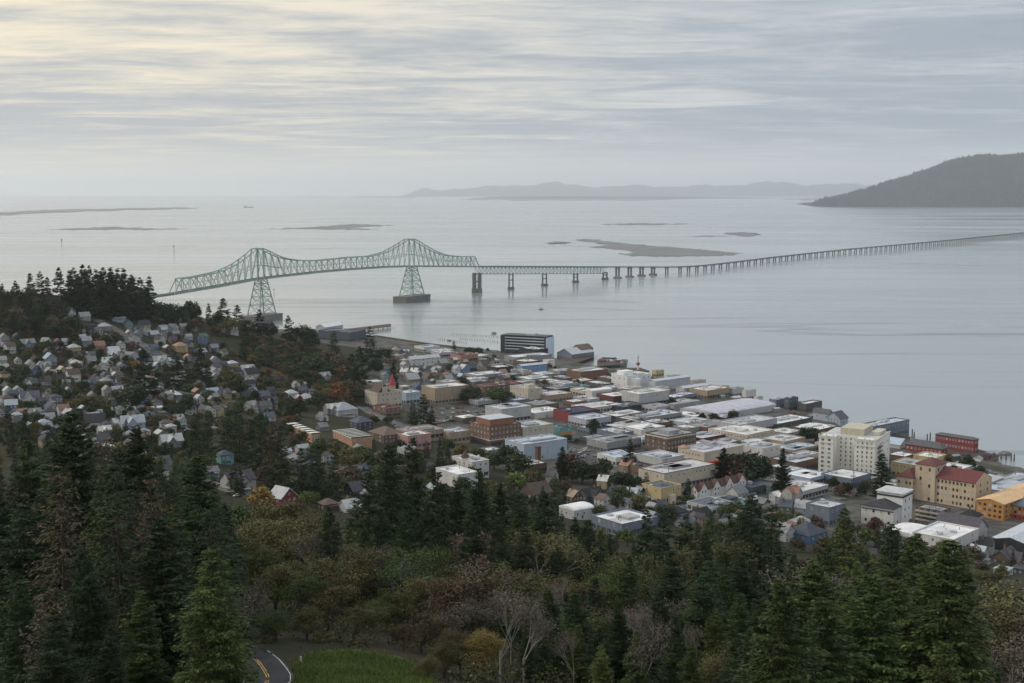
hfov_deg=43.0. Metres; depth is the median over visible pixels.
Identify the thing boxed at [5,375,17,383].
shrub
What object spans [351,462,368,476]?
house
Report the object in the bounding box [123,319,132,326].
house
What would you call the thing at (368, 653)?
lawn
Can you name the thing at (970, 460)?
broadleaf tree
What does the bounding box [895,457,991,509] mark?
apartment block
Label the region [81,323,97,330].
house
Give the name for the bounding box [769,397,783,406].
flat roofed building
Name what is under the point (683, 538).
conifer tree
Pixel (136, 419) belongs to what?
house
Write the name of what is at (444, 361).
house
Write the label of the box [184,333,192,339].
house
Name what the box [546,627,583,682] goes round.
bare tree
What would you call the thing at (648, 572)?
broadleaf tree
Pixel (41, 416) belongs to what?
shrub
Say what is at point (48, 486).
conifer tree
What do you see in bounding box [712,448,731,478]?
conifer tree
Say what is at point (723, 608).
conifer tree
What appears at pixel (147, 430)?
house
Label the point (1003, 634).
conifer tree
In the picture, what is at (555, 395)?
flat roofed building
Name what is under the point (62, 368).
house
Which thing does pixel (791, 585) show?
conifer tree
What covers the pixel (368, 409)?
road
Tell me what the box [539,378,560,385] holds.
flat roofed building
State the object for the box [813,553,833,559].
broadleaf tree
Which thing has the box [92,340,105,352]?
house
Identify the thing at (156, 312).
broadleaf tree
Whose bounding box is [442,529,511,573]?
broadleaf tree
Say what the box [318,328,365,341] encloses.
warehouse
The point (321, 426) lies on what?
house
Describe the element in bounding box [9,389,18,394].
house
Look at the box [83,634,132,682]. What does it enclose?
conifer tree
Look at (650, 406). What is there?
flat roofed building
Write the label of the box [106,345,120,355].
house
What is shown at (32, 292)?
broadleaf tree
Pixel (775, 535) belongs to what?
conifer tree
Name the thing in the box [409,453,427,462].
broadleaf tree
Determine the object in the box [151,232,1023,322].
bridge
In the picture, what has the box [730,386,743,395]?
shed
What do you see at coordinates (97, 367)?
house
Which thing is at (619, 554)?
broadleaf tree
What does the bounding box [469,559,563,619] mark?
broadleaf tree
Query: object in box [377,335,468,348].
trestle
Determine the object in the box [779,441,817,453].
flat roofed building
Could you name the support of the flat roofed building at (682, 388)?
on the ground at (284, 645)
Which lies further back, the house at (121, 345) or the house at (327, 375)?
the house at (327, 375)
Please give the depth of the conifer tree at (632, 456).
1003.90 m
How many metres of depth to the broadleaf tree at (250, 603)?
178.23 m
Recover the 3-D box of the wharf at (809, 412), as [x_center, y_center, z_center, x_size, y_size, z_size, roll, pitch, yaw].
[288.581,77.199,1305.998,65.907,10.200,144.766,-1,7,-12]
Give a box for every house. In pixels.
[0,332,8,342]
[0,356,7,363]
[0,369,10,379]
[0,392,14,404]
[2,340,16,353]
[2,386,12,394]
[4,399,17,410]
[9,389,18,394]
[11,410,22,422]
[18,389,40,402]
[19,338,35,349]
[27,378,38,384]
[28,406,42,414]
[29,362,40,376]
[38,374,52,384]
[38,417,48,422]
[39,337,51,347]
[39,360,51,371]
[40,412,54,420]
[41,389,52,401]
[42,351,56,365]
[42,406,55,416]
[43,400,56,412]
[48,394,62,403]
[52,338,62,348]
[54,346,62,353]
[55,403,69,416]
[56,365,65,373]
[58,307,75,317]
[61,337,68,344]
[61,406,75,416]
[62,378,70,387]
[64,368,80,381]
[66,342,80,351]
[68,360,82,368]
[72,351,86,362]
[77,310,90,320]
[79,334,92,346]
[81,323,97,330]
[82,378,96,391]
[84,413,105,430]
[85,356,96,363]
[91,430,111,442]
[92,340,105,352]
[94,365,100,374]
[96,425,111,433]
[98,321,110,330]
[98,362,107,372]
[99,376,112,383]
[100,421,113,425]
[100,442,114,460]
[101,357,113,367]
[101,385,112,396]
[105,373,114,381]
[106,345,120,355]
[106,351,117,357]
[106,395,117,406]
[108,316,125,322]
[110,383,123,389]
[110,415,118,426]
[115,341,125,350]
[115,375,126,385]
[118,413,145,430]
[120,349,139,362]
[122,427,134,435]
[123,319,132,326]
[126,408,139,414]
[128,332,141,341]
[133,324,143,331]
[137,319,150,328]
[140,428,150,434]
[141,327,151,335]
[143,358,152,364]
[143,411,156,416]
[146,346,158,355]
[148,329,159,337]
[148,342,159,351]
[148,454,172,473]
[150,397,162,405]
[151,353,166,364]
[152,361,161,367]
[154,334,165,343]
[158,431,183,450]
[159,419,170,428]
[161,464,172,479]
[164,389,173,400]
[164,421,176,432]
[165,355,176,366]
[167,336,177,342]
[168,323,178,330]
[170,388,182,399]
[172,342,187,352]
[176,414,186,427]
[178,323,186,329]
[180,338,189,347]
[183,353,191,360]
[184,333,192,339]
[193,379,205,388]
[197,333,208,344]
[197,346,207,358]
[198,404,205,412]
[205,387,218,392]
[207,340,220,349]
[207,463,219,476]
[208,344,218,353]
[208,367,219,374]
[210,362,221,370]
[211,356,220,362]
[213,405,224,416]
[215,400,226,407]
[216,450,233,463]
[217,389,231,401]
[218,361,227,365]
[219,348,228,356]
[219,468,256,492]
[221,325,238,335]
[227,358,237,366]
[231,366,242,373]
[240,364,254,370]
[240,389,255,399]
[242,367,260,379]
[244,379,255,387]
[244,400,258,412]
[257,389,270,399]
[258,398,272,411]
[263,410,276,420]
[269,485,298,507]
[271,401,277,408]
[273,374,283,385]
[283,389,297,397]
[285,449,301,463]
[291,381,299,387]
[293,392,302,400]
[296,385,308,394]
[301,391,310,401]
[308,386,317,394]
[315,410,328,420]
[315,422,328,430]
[316,498,338,510]
[319,371,331,381]
[323,403,336,414]
[334,399,358,416]
[338,495,361,512]
[344,480,369,494]
[348,414,372,429]
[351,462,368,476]
[366,379,382,384]
[380,367,389,374]
[399,367,409,374]
[399,385,408,389]
[402,372,420,381]
[410,366,419,371]
[411,380,422,389]
[422,372,434,379]
[438,358,448,365]
[442,374,453,379]
[451,357,458,363]
[452,363,460,372]
[460,362,469,373]
[466,363,476,370]
[477,359,490,366]
[487,358,494,363]
[494,376,504,380]
[520,480,552,501]
[545,468,558,483]
[565,486,583,503]
[579,484,602,504]
[596,474,610,488]
[605,483,619,497]
[618,459,635,472]
[626,485,640,495]
[635,484,644,495]
[639,495,654,508]
[654,499,668,506]
[665,506,687,517]
[673,515,694,527]
[688,504,713,517]
[725,484,748,497]
[742,492,758,497]
[765,482,774,493]
[768,490,782,503]
[776,521,795,541]
[778,497,795,515]
[782,484,802,499]
[786,513,809,521]
[793,497,810,516]
[794,519,827,544]
[853,532,866,546]
[908,517,923,524]
[960,505,983,517]
[969,542,990,564]
[977,534,995,554]
[990,543,1023,564]
[993,565,1013,575]
[1012,561,1023,574]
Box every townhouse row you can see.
[286,422,320,442]
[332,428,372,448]
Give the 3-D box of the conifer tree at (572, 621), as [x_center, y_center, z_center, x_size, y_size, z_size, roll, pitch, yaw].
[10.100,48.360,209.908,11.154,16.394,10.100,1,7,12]
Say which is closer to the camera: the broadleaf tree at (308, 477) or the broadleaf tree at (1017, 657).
the broadleaf tree at (1017, 657)
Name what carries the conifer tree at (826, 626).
on the ground at (284, 645)
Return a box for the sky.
[0,0,1023,195]
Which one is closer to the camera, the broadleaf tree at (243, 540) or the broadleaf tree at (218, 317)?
the broadleaf tree at (243, 540)
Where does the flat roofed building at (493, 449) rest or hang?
on the ground at (284, 645)
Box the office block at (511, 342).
[500,333,553,356]
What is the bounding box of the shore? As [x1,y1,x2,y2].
[469,196,803,198]
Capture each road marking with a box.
[243,646,290,682]
[251,657,268,682]
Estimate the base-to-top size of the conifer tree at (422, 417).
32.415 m
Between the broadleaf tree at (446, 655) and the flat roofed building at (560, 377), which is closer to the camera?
the broadleaf tree at (446, 655)
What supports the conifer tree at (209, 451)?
on the ground at (284, 645)
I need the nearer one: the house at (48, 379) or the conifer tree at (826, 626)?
the conifer tree at (826, 626)
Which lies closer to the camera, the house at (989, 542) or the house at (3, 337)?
the house at (989, 542)
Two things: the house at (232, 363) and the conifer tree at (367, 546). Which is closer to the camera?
the conifer tree at (367, 546)
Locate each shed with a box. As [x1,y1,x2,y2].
[316,321,342,331]
[652,369,663,377]
[664,374,679,377]
[690,379,705,384]
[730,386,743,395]
[730,395,741,399]
[742,388,755,398]
[754,395,762,399]
[890,437,906,448]
[904,438,947,453]
[952,454,960,459]
[973,455,982,461]
[980,454,990,459]
[985,451,995,456]
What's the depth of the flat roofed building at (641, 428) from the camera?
1171.45 m
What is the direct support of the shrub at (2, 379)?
on the ground at (284, 645)
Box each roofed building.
[365,374,401,409]
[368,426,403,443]
[372,403,400,416]
[381,353,403,361]
[396,424,443,440]
[397,429,430,448]
[397,445,415,454]
[402,389,419,403]
[406,354,439,365]
[414,344,439,351]
[421,382,468,403]
[425,348,454,354]
[431,350,454,357]
[435,379,459,383]
[436,465,477,490]
[443,427,469,442]
[450,352,477,361]
[452,414,476,423]
[464,378,489,385]
[465,370,503,379]
[466,376,487,379]
[469,398,491,407]
[470,413,521,446]
[471,380,522,396]
[478,353,488,358]
[480,446,498,455]
[485,402,530,421]
[487,364,511,371]
[488,363,513,368]
[497,372,520,377]
[501,396,528,403]
[504,352,551,361]
[505,433,566,459]
[510,383,541,400]
[511,368,531,375]
[513,358,540,365]
[516,374,551,382]
[517,362,547,371]
[517,379,534,383]
[517,419,552,436]
[519,346,547,353]
[519,458,546,472]
[522,399,558,407]
[529,371,555,375]
[531,406,556,418]
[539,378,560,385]
[541,390,571,401]
[542,385,571,391]
[543,358,554,366]
[549,368,567,375]
[551,375,573,380]
[552,380,577,385]
[553,406,598,421]
[553,424,571,437]
[557,347,594,358]
[559,501,593,519]
[563,383,589,387]
[563,398,586,406]
[567,366,607,379]
[568,412,610,425]
[570,387,591,394]
[571,401,621,411]
[572,378,593,383]
[573,343,592,349]
[573,395,598,402]
[577,425,596,434]
[579,433,602,443]
[585,380,612,388]
[585,387,611,396]
[587,433,640,451]
[591,508,657,534]
[596,390,621,402]
[597,426,633,435]
[597,449,636,465]
[598,376,610,381]
[599,408,646,421]
[602,385,620,389]
[602,419,656,428]
[606,401,644,410]
[611,369,650,387]
[616,385,642,389]
[616,415,643,421]
[621,422,664,435]
[622,387,668,403]
[629,409,681,419]
[629,462,652,475]
[636,434,644,445]
[637,449,683,464]
[638,458,714,487]
[641,480,681,503]
[642,403,668,410]
[644,385,669,388]
[644,418,671,427]
[644,427,697,452]
[648,375,690,388]
[668,399,699,410]
[669,394,685,398]
[670,416,711,426]
[672,391,696,398]
[673,424,699,430]
[676,383,707,391]
[676,398,692,401]
[678,440,742,466]
[679,411,705,417]
[680,398,775,418]
[684,418,720,430]
[686,496,732,514]
[689,384,729,398]
[695,430,724,440]
[696,439,708,443]
[708,423,774,439]
[713,437,741,443]
[713,494,748,511]
[717,414,776,428]
[718,413,741,419]
[736,437,767,443]
[742,440,780,461]
[744,478,772,494]
[759,433,804,444]
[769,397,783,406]
[769,453,817,468]
[772,463,802,472]
[774,414,811,428]
[774,427,801,435]
[775,479,828,498]
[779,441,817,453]
[783,468,829,482]
[784,396,797,409]
[792,422,837,432]
[792,450,818,456]
[797,400,821,411]
[805,498,845,525]
[813,407,831,420]
[820,468,870,486]
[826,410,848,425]
[874,479,896,486]
[881,522,926,543]
[889,451,915,461]
[891,457,922,474]
[912,521,978,553]
[913,451,946,460]
[915,503,950,521]
[935,511,987,536]
[945,461,972,469]
[988,474,1003,483]
[991,472,1023,493]
[992,522,1023,552]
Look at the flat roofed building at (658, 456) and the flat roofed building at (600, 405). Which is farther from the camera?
the flat roofed building at (600, 405)
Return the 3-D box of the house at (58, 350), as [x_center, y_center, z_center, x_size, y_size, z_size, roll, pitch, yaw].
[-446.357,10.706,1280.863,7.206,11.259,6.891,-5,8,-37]
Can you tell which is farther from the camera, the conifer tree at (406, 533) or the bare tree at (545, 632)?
the conifer tree at (406, 533)
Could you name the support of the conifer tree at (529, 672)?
on the ground at (284, 645)
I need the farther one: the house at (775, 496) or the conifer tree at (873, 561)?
the house at (775, 496)
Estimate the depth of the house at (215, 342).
1444.21 m
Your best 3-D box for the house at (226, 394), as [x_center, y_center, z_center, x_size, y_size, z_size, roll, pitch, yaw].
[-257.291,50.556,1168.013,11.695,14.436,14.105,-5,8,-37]
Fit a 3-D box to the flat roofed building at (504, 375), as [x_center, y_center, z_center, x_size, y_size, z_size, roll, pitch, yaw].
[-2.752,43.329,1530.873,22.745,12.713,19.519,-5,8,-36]
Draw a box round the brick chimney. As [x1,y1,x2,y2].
[535,446,540,459]
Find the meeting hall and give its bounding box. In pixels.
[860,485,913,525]
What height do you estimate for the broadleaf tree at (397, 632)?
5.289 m
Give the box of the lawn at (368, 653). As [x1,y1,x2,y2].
[323,649,424,675]
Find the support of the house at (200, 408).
on the ground at (284, 645)
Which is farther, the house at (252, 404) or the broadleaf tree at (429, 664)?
the house at (252, 404)
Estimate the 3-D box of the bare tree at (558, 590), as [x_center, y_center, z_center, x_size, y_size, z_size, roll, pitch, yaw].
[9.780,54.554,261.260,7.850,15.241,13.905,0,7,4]
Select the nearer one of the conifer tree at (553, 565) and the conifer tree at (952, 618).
the conifer tree at (952, 618)
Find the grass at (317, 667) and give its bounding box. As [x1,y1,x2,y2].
[284,646,439,682]
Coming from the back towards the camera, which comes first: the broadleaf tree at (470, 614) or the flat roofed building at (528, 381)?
the flat roofed building at (528, 381)
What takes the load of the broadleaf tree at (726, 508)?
on the ground at (284, 645)
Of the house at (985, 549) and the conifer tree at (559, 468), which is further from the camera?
the conifer tree at (559, 468)
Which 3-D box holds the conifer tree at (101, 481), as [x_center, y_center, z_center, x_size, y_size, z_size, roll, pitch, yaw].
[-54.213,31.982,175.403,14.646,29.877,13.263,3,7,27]
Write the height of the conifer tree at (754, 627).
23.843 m
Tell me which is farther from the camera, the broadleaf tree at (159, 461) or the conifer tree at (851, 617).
the broadleaf tree at (159, 461)
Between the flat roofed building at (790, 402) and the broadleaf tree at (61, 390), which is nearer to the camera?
the broadleaf tree at (61, 390)
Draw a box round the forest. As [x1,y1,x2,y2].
[812,152,1023,206]
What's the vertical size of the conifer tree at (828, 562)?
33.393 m
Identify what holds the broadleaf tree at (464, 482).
on the ground at (284, 645)
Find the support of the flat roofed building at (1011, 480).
on the ground at (284, 645)
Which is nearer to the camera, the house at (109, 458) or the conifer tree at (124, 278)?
the house at (109, 458)
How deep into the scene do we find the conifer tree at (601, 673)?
186.13 m
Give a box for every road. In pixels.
[91,317,168,355]
[164,389,234,401]
[202,478,249,497]
[235,645,293,682]
[360,407,408,425]
[397,412,484,426]
[567,449,595,452]
[638,491,875,510]
[770,472,845,499]
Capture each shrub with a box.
[0,377,10,384]
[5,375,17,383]
[19,353,27,360]
[34,413,49,421]
[37,344,48,350]
[44,339,52,346]
[45,432,55,439]
[52,415,64,424]
[69,336,80,343]
[81,347,91,351]
[88,367,96,373]
[100,438,115,444]
[101,398,111,405]
[108,357,117,365]
[114,336,123,341]
[120,365,127,372]
[145,419,155,425]
[145,433,158,444]
[159,441,173,449]
[160,414,176,423]
[173,447,183,453]
[180,384,194,391]
[187,418,202,425]
[200,391,212,397]
[221,355,229,360]
[225,409,237,416]
[238,350,246,357]
[246,355,260,361]
[247,418,257,425]
[255,374,268,381]
[268,339,277,344]
[280,392,287,397]
[280,416,294,423]
[283,397,295,403]
[857,480,871,488]
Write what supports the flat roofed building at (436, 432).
on the ground at (284, 645)
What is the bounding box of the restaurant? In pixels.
[935,432,978,452]
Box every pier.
[348,324,390,329]
[947,449,999,461]
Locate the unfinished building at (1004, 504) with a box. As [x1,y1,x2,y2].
[975,483,1023,520]
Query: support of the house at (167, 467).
on the ground at (284, 645)
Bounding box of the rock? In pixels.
[998,451,1011,455]
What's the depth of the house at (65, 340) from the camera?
1315.72 m
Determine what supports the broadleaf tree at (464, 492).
on the ground at (284, 645)
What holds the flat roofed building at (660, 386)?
on the ground at (284, 645)
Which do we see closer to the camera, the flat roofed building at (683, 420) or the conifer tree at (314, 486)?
the conifer tree at (314, 486)
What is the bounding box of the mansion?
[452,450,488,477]
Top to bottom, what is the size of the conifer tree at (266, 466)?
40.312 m
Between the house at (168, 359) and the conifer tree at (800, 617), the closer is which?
the conifer tree at (800, 617)
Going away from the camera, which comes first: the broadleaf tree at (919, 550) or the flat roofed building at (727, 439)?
the broadleaf tree at (919, 550)
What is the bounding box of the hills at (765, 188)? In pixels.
[403,181,867,195]
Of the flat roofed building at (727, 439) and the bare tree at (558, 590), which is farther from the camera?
the flat roofed building at (727, 439)
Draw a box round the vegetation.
[0,267,1015,599]
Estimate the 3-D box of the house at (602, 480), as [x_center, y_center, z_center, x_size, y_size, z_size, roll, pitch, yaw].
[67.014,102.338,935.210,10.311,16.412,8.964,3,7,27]
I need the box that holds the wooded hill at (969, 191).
[799,157,1023,206]
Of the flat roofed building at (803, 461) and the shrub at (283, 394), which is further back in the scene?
the shrub at (283, 394)
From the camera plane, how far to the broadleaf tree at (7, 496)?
498.84 m
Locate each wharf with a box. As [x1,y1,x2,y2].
[558,356,593,362]
[794,401,812,414]
[892,435,910,440]
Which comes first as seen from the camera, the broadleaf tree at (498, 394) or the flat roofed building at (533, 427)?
the flat roofed building at (533, 427)
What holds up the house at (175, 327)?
on the ground at (284, 645)
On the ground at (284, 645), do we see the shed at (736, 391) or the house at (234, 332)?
the house at (234, 332)
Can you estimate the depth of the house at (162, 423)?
970.82 m
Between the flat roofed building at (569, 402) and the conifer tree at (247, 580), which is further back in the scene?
the flat roofed building at (569, 402)
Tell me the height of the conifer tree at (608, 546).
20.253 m
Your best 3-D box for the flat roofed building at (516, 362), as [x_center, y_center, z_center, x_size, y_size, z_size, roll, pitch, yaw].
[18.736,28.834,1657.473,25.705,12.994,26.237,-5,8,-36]
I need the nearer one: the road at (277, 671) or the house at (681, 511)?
the road at (277, 671)
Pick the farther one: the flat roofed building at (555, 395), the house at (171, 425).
the flat roofed building at (555, 395)
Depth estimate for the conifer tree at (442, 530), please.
276.37 m
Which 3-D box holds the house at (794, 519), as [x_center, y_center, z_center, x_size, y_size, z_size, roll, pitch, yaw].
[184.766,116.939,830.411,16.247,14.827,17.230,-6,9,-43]
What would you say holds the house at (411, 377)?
on the ground at (284, 645)
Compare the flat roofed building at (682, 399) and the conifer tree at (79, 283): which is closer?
the flat roofed building at (682, 399)
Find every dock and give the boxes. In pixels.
[597,357,626,367]
[620,368,649,372]
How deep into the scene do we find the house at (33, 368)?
1172.93 m
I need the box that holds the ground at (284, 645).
[0,291,1023,682]
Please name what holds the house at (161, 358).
on the ground at (284, 645)
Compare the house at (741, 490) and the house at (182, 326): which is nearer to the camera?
the house at (741, 490)
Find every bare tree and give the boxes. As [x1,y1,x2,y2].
[480,584,516,664]
[489,586,544,682]
[515,598,561,682]
[530,586,566,614]
[543,574,579,619]
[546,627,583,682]
[595,603,661,649]
[619,604,667,671]
[620,597,656,636]
[624,615,686,680]
[682,623,704,664]
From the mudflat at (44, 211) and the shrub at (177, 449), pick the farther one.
the mudflat at (44, 211)
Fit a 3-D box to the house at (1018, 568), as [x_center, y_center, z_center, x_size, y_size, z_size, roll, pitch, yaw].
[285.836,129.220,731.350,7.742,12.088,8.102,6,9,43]
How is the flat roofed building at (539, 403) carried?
on the ground at (284, 645)
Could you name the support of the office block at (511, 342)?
on the ground at (284, 645)
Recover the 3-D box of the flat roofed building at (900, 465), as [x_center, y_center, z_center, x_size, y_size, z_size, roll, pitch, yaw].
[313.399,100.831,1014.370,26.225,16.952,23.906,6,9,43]
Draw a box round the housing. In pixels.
[0,325,796,528]
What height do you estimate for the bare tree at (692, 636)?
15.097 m
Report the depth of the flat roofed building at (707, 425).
1201.08 m
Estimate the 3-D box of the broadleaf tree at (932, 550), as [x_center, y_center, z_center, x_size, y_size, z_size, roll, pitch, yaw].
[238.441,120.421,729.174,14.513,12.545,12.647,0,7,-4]
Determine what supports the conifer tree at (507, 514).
on the ground at (284, 645)
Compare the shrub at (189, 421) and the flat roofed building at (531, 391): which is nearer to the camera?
the shrub at (189, 421)
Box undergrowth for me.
[1,480,1022,682]
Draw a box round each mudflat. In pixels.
[0,207,196,215]
[49,227,176,229]
[271,224,393,229]
[546,241,569,243]
[577,239,739,256]
[601,223,685,224]
[724,232,760,236]
[785,197,821,200]
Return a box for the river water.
[0,196,1023,468]
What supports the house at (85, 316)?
on the ground at (284, 645)
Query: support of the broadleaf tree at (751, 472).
on the ground at (284, 645)
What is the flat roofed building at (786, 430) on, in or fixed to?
on the ground at (284, 645)
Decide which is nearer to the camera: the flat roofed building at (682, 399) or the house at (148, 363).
the house at (148, 363)
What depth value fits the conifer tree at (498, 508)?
341.61 m
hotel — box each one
[818,422,890,478]
[865,417,909,436]
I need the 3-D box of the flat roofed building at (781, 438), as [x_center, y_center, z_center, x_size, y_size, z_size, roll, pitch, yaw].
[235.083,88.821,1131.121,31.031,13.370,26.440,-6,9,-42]
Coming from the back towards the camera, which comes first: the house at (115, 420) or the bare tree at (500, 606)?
the house at (115, 420)
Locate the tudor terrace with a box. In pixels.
[690,473,746,498]
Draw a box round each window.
[505,335,543,337]
[505,338,543,340]
[505,341,543,343]
[505,343,543,346]
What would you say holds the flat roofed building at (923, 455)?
on the ground at (284, 645)
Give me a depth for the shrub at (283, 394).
1218.35 m
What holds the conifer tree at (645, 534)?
on the ground at (284, 645)
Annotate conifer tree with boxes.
[0,471,123,682]
[0,493,17,618]
[0,502,71,682]
[0,513,32,647]
[0,580,51,682]
[1,499,53,569]
[4,439,50,576]
[6,454,25,497]
[11,492,72,636]
[13,409,38,447]
[13,613,89,682]
[19,594,70,682]
[21,451,50,494]
[35,473,51,502]
[36,477,48,495]
[37,411,134,578]
[37,505,82,604]
[40,445,53,483]
[44,484,69,531]
[46,548,130,682]
[64,469,172,677]
[74,494,139,651]
[75,264,94,311]
[78,470,133,594]
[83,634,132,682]
[86,265,99,312]
[97,267,116,314]
[99,449,146,516]
[103,267,122,310]
[109,268,123,312]
[111,514,209,682]
[112,476,166,592]
[117,268,137,314]
[118,428,168,577]
[118,590,174,682]
[122,478,190,625]
[126,276,140,315]
[128,349,161,395]
[140,479,162,523]
[150,467,168,507]
[154,466,174,518]
[157,522,199,623]
[159,508,272,680]
[169,455,262,641]
[170,547,261,682]
[182,414,206,459]
[182,513,212,572]
[191,347,213,385]
[195,418,218,462]
[214,413,238,459]
[216,520,259,596]
[217,503,255,614]
[217,523,241,595]
[217,554,247,653]
[226,410,250,462]
[229,549,261,645]
[240,419,258,468]
[246,414,272,479]
[254,422,296,485]
[261,432,300,492]
[278,315,298,342]
[291,448,312,496]
[303,450,332,503]
[309,506,345,604]
[333,521,344,549]
[342,494,364,551]
[350,473,392,559]
[351,529,373,592]
[361,327,380,361]
[361,540,384,601]
[368,507,392,598]
[370,442,423,551]
[379,502,425,605]
[388,361,399,388]
[394,437,432,563]
[409,394,434,425]
[414,472,459,561]
[418,524,462,611]
[443,484,467,563]
[449,493,464,534]
[456,507,488,578]
[461,468,501,570]
[480,517,521,606]
[480,542,518,620]
[485,498,516,575]
[489,482,516,566]
[497,493,544,579]
[499,573,516,637]
[504,505,512,525]
[509,526,544,602]
[510,625,538,682]
[513,587,534,649]
[521,588,563,672]
[527,491,568,588]
[528,615,555,680]
[531,506,546,531]
[540,551,561,612]
[543,591,599,681]
[547,547,573,593]
[550,509,563,536]
[553,447,571,480]
[553,521,564,560]
[559,593,570,632]
[563,625,592,682]
[564,517,583,574]
[566,519,613,598]
[585,577,610,660]
[589,645,614,682]
[595,622,613,666]
[596,530,607,554]
[597,601,633,682]
[603,534,615,574]
[607,555,645,645]
[610,554,646,634]
[619,631,650,682]
[621,439,636,466]
[634,509,658,568]
[639,587,674,682]
[642,540,664,597]
[648,515,675,575]
[649,550,689,637]
[654,615,687,682]
[660,637,685,682]
[669,514,700,554]
[676,560,732,650]
[676,642,705,682]
[680,572,732,669]
[684,568,730,638]
[686,532,727,624]
[694,518,716,551]
[695,609,729,676]
[709,546,753,630]
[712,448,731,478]
[713,640,744,682]
[718,589,732,628]
[719,521,738,558]
[722,593,752,658]
[724,598,778,682]
[727,602,743,639]
[728,493,778,598]
[728,554,764,629]
[732,579,827,682]
[748,566,770,605]
[752,505,797,591]
[754,557,854,676]
[756,610,836,682]
[758,573,770,599]
[772,448,792,492]
[779,578,810,610]
[782,554,797,595]
[789,553,801,582]
[789,587,807,611]
[802,597,872,682]
[807,565,833,611]
[814,549,825,563]
[818,547,838,607]
[823,507,865,596]
[832,585,865,609]
[833,573,911,682]
[835,601,849,626]
[837,598,867,682]
[847,561,862,595]
[853,563,874,618]
[862,576,937,682]
[865,453,893,496]
[868,554,885,573]
[869,523,910,596]
[878,565,896,608]
[888,533,941,630]
[892,540,995,682]
[905,582,940,652]
[916,638,966,682]
[941,583,1005,682]
[993,608,1014,682]
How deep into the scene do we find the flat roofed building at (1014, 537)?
795.87 m
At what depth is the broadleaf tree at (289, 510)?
355.51 m
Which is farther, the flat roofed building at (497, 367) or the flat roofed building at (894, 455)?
the flat roofed building at (497, 367)
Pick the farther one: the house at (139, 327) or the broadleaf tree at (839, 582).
the house at (139, 327)
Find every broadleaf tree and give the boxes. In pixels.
[2,492,17,504]
[3,305,21,324]
[7,306,25,327]
[13,364,31,378]
[16,441,39,456]
[17,458,42,482]
[25,286,38,297]
[43,295,67,310]
[43,383,72,398]
[45,463,65,475]
[61,314,85,332]
[68,393,93,406]
[88,393,103,407]
[88,442,115,461]
[110,442,129,456]
[115,384,150,406]
[146,302,168,321]
[147,455,168,473]
[158,303,178,323]
[172,303,188,323]
[174,393,200,410]
[178,456,205,479]
[180,300,201,319]
[200,454,214,467]
[201,583,275,640]
[208,528,280,589]
[211,311,224,326]
[217,367,230,377]
[218,316,241,334]
[221,369,243,382]
[225,376,249,392]
[227,504,252,522]
[230,515,241,531]
[232,522,245,538]
[235,500,305,563]
[238,319,255,331]
[241,543,289,587]
[243,494,319,562]
[243,608,293,640]
[245,485,276,505]
[250,559,308,614]
[252,507,330,573]
[256,321,278,335]
[263,560,337,614]
[275,572,337,626]
[280,527,349,570]
[285,603,336,643]
[289,398,309,415]
[291,519,307,544]
[292,474,322,492]
[293,325,311,341]
[298,491,320,504]
[302,329,320,345]
[302,355,334,371]
[303,541,384,621]
[305,391,331,409]
[306,437,327,457]
[306,582,362,630]
[307,558,369,609]
[310,541,362,562]
[316,349,336,360]
[322,440,342,460]
[322,471,347,490]
[326,381,349,398]
[330,354,348,368]
[334,365,352,377]
[335,602,392,640]
[336,446,366,465]
[337,464,364,480]
[338,542,395,604]
[340,379,363,392]
[343,475,354,482]
[349,514,421,545]
[358,446,376,465]
[363,469,381,482]
[363,589,398,629]
[370,450,396,466]
[370,541,456,615]
[371,550,438,624]
[372,574,445,629]
[383,556,444,624]
[385,621,414,650]
[397,483,422,495]
[400,608,458,653]
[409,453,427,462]
[410,571,508,625]
[410,574,472,634]
[411,652,444,676]
[424,638,466,677]
[425,557,500,629]
[426,463,439,479]
[426,596,502,642]
[431,626,479,673]
[435,549,549,632]
[441,483,454,497]
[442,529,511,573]
[450,442,471,455]
[452,477,473,490]
[456,626,510,679]
[459,385,483,399]
[460,488,468,503]
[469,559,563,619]
[478,613,513,638]
[481,479,498,495]
[484,450,505,469]
[488,387,506,403]
[494,445,526,464]
[503,450,533,477]
[503,471,528,491]
[504,525,605,609]
[509,490,529,506]
[523,467,538,482]
[546,571,612,615]
[555,452,588,479]
[559,607,609,643]
[562,604,632,652]
[564,536,595,561]
[570,459,591,483]
[570,554,666,607]
[578,556,645,617]
[586,418,600,431]
[586,462,605,483]
[593,527,608,544]
[597,457,613,474]
[606,485,634,497]
[607,470,629,486]
[608,492,625,507]
[611,551,635,563]
[618,529,638,545]
[620,471,634,486]
[629,492,653,509]
[638,574,692,607]
[643,593,695,640]
[654,503,677,521]
[658,546,739,601]
[660,536,762,599]
[683,650,726,682]
[714,641,747,676]
[717,503,737,516]
[722,449,770,480]
[725,452,753,475]
[748,562,862,608]
[755,457,774,478]
[794,517,807,525]
[808,515,826,528]
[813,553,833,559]
[836,531,857,542]
[845,541,864,554]
[856,527,878,545]
[865,516,886,531]
[900,539,927,551]
[903,545,928,560]
[916,578,1023,678]
[925,545,942,558]
[953,549,974,564]
[958,455,976,467]
[964,545,985,562]
[970,629,1023,682]
[975,601,1023,682]
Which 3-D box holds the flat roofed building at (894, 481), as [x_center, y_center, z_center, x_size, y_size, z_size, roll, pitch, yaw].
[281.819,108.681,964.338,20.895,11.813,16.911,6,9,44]
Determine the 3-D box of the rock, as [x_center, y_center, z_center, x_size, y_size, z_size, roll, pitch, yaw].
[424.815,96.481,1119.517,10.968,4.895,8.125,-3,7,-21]
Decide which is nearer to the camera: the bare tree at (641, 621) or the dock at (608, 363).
the bare tree at (641, 621)

